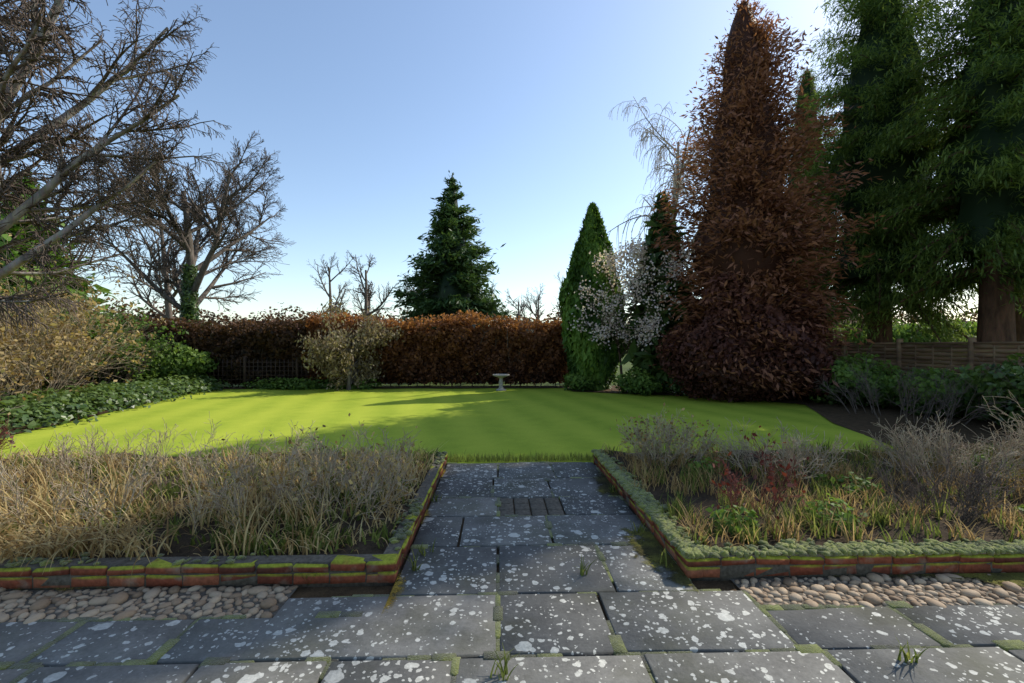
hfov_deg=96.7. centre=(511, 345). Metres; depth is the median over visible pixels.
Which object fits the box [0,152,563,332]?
bare trees
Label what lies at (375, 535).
green grass
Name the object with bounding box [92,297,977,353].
tree belt
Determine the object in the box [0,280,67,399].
green shrub
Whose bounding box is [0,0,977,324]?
sky
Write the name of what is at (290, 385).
border plants
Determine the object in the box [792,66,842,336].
conifer tree
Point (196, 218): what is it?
bare tree
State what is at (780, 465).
rose leaves
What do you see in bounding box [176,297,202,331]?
ivy
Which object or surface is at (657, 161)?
weeping birch
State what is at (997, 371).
shrub stems
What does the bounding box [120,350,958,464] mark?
ground
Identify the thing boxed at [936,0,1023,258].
conifer tree
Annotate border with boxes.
[2,387,226,435]
[224,386,563,388]
[562,386,1023,451]
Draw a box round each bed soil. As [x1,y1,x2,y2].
[0,453,436,558]
[605,447,1023,548]
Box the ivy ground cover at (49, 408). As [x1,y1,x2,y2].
[0,373,230,438]
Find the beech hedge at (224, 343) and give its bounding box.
[66,314,310,386]
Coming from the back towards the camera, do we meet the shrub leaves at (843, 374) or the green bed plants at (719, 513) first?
the shrub leaves at (843, 374)
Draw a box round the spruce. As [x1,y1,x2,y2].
[385,171,516,329]
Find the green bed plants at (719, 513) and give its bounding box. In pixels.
[686,454,1023,541]
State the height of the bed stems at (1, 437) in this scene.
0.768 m
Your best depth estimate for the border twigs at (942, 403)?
8.68 m
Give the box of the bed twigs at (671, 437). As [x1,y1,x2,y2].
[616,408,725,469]
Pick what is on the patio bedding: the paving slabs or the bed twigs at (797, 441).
the paving slabs
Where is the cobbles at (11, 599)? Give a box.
[0,584,297,623]
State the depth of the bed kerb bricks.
2.88 m
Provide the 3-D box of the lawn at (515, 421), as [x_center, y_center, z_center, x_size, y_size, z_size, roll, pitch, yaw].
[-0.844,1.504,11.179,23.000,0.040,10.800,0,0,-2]
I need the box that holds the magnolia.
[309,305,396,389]
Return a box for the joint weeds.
[299,482,927,680]
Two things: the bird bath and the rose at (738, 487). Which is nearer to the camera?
the rose at (738, 487)
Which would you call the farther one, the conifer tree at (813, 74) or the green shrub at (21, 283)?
the conifer tree at (813, 74)
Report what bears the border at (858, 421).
on the lawn at (515, 421)
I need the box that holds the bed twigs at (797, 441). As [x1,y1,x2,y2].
[706,417,864,486]
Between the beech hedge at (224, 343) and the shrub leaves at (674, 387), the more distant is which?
the beech hedge at (224, 343)
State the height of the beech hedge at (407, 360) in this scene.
2.821 m
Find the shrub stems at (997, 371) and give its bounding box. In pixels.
[972,355,1023,394]
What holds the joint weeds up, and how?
on the paving slabs
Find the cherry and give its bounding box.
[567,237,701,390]
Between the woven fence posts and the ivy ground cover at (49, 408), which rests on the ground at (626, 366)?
the woven fence posts
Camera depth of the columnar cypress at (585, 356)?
14.77 m
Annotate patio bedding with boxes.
[275,465,739,619]
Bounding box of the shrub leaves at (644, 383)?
[610,366,672,394]
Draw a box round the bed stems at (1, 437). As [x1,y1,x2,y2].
[0,414,27,452]
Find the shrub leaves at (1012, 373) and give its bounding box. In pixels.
[955,353,1023,434]
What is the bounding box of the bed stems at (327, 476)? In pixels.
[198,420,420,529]
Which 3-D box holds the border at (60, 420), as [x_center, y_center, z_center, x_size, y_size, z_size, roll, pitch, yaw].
[-13.338,1.488,10.795,10.000,0.001,10.800,0,0,-2]
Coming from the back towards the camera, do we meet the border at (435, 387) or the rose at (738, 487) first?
the border at (435, 387)
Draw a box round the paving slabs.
[0,462,1023,682]
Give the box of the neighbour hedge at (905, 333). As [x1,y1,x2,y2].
[830,318,976,366]
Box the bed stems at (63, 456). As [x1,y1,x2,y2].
[0,414,394,540]
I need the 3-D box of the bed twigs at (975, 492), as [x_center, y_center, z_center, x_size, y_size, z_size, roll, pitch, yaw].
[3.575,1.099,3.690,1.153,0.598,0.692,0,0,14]
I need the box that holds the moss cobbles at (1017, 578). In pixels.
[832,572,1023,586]
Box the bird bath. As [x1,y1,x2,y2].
[492,374,509,390]
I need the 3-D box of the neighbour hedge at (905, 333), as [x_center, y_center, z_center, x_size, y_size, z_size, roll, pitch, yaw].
[25.651,-0.076,28.129,27.328,3.276,2.300,0,0,-2]
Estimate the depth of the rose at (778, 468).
4.17 m
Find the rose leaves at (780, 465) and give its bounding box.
[741,426,808,492]
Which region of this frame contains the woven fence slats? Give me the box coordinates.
[829,344,1023,377]
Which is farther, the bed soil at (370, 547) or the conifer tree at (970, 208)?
the conifer tree at (970, 208)
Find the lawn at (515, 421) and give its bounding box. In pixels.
[0,388,897,463]
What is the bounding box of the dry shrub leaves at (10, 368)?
[0,315,75,403]
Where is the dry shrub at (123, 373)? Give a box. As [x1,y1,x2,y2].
[1,289,184,394]
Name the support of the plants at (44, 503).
on the bed soil at (370, 547)
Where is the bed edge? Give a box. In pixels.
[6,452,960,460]
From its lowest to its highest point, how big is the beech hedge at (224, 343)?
2.626 m
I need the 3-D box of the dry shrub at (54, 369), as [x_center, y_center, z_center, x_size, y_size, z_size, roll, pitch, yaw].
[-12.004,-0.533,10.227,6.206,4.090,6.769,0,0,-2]
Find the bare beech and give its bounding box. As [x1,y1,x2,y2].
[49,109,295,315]
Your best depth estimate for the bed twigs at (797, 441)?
4.64 m
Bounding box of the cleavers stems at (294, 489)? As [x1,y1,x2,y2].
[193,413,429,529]
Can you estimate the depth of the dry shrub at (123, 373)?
13.74 m
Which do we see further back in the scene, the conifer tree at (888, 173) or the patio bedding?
the conifer tree at (888, 173)
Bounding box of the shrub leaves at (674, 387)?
[661,376,719,395]
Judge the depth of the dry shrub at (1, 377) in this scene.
8.63 m
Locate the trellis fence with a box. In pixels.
[192,357,308,387]
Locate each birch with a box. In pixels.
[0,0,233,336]
[608,96,714,271]
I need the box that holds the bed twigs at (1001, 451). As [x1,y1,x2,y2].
[860,410,1023,490]
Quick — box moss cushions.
[1,449,1023,567]
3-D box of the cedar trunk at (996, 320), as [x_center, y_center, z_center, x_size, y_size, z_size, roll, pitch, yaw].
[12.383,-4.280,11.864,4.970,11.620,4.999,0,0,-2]
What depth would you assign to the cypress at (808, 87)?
17.74 m
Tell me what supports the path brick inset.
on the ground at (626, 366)
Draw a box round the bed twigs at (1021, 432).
[961,390,1023,469]
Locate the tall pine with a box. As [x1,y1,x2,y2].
[954,2,1023,341]
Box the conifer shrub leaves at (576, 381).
[562,372,600,390]
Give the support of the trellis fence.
on the lawn at (515, 421)
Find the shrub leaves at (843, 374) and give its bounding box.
[802,352,905,407]
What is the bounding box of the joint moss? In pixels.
[0,462,1023,682]
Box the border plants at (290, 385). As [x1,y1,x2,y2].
[240,377,381,389]
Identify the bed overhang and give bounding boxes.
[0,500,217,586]
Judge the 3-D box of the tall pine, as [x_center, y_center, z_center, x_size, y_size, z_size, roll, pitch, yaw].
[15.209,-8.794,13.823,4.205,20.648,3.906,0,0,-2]
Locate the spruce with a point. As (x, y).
(473, 277)
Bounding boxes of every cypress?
[557,202,628,390]
[789,70,831,318]
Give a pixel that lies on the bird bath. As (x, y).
(500, 377)
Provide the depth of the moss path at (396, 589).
2.79 m
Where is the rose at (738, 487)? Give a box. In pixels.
[709,447,804,524]
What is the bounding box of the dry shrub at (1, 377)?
[0,332,67,396]
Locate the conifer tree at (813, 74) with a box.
[782,67,858,347]
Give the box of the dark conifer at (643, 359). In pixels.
[619,190,700,392]
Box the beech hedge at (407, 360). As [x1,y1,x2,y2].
[300,309,568,385]
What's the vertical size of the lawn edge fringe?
0.099 m
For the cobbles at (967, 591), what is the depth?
2.78 m
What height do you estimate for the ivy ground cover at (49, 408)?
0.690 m
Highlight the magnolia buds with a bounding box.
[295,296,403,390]
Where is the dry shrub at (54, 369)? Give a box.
[0,235,166,399]
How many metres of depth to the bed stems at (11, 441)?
5.29 m
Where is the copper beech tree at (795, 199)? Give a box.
[645,0,886,403]
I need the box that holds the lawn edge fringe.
[5,448,1009,461]
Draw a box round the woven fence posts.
[827,337,1023,374]
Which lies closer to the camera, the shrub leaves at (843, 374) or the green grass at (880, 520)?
the green grass at (880, 520)
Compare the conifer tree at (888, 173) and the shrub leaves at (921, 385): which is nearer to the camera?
the shrub leaves at (921, 385)
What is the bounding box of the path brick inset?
[499,498,564,515]
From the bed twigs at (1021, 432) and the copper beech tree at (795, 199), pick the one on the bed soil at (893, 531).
the bed twigs at (1021, 432)
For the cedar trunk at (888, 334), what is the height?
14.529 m
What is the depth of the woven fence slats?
10.96 m
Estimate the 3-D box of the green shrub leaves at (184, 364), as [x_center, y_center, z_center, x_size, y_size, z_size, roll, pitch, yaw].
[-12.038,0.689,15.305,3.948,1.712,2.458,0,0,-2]
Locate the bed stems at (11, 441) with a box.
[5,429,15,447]
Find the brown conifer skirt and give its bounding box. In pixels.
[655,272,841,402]
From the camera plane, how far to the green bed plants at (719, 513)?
3.56 m
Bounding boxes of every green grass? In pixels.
[0,443,441,557]
[605,438,1023,544]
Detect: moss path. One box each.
[382,469,445,611]
[593,471,697,590]
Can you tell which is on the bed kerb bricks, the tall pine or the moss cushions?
the moss cushions
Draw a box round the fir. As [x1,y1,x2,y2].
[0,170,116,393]
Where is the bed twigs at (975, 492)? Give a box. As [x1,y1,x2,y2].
[869,438,1023,522]
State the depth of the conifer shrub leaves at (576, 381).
14.69 m
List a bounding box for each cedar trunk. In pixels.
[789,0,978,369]
[877,0,1023,362]
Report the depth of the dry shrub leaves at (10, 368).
8.75 m
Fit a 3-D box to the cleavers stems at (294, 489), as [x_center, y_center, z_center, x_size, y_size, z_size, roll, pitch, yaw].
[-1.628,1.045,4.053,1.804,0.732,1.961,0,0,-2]
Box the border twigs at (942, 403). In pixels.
[814,356,1021,428]
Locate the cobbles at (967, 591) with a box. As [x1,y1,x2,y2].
[735,572,1023,607]
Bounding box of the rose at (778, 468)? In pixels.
[749,430,801,497]
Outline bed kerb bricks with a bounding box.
[0,453,1023,588]
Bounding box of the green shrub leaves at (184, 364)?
[92,342,219,385]
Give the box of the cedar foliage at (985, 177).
[844,0,1023,329]
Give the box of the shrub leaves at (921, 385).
[882,366,994,419]
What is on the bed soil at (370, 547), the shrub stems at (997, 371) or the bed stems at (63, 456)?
the bed stems at (63, 456)

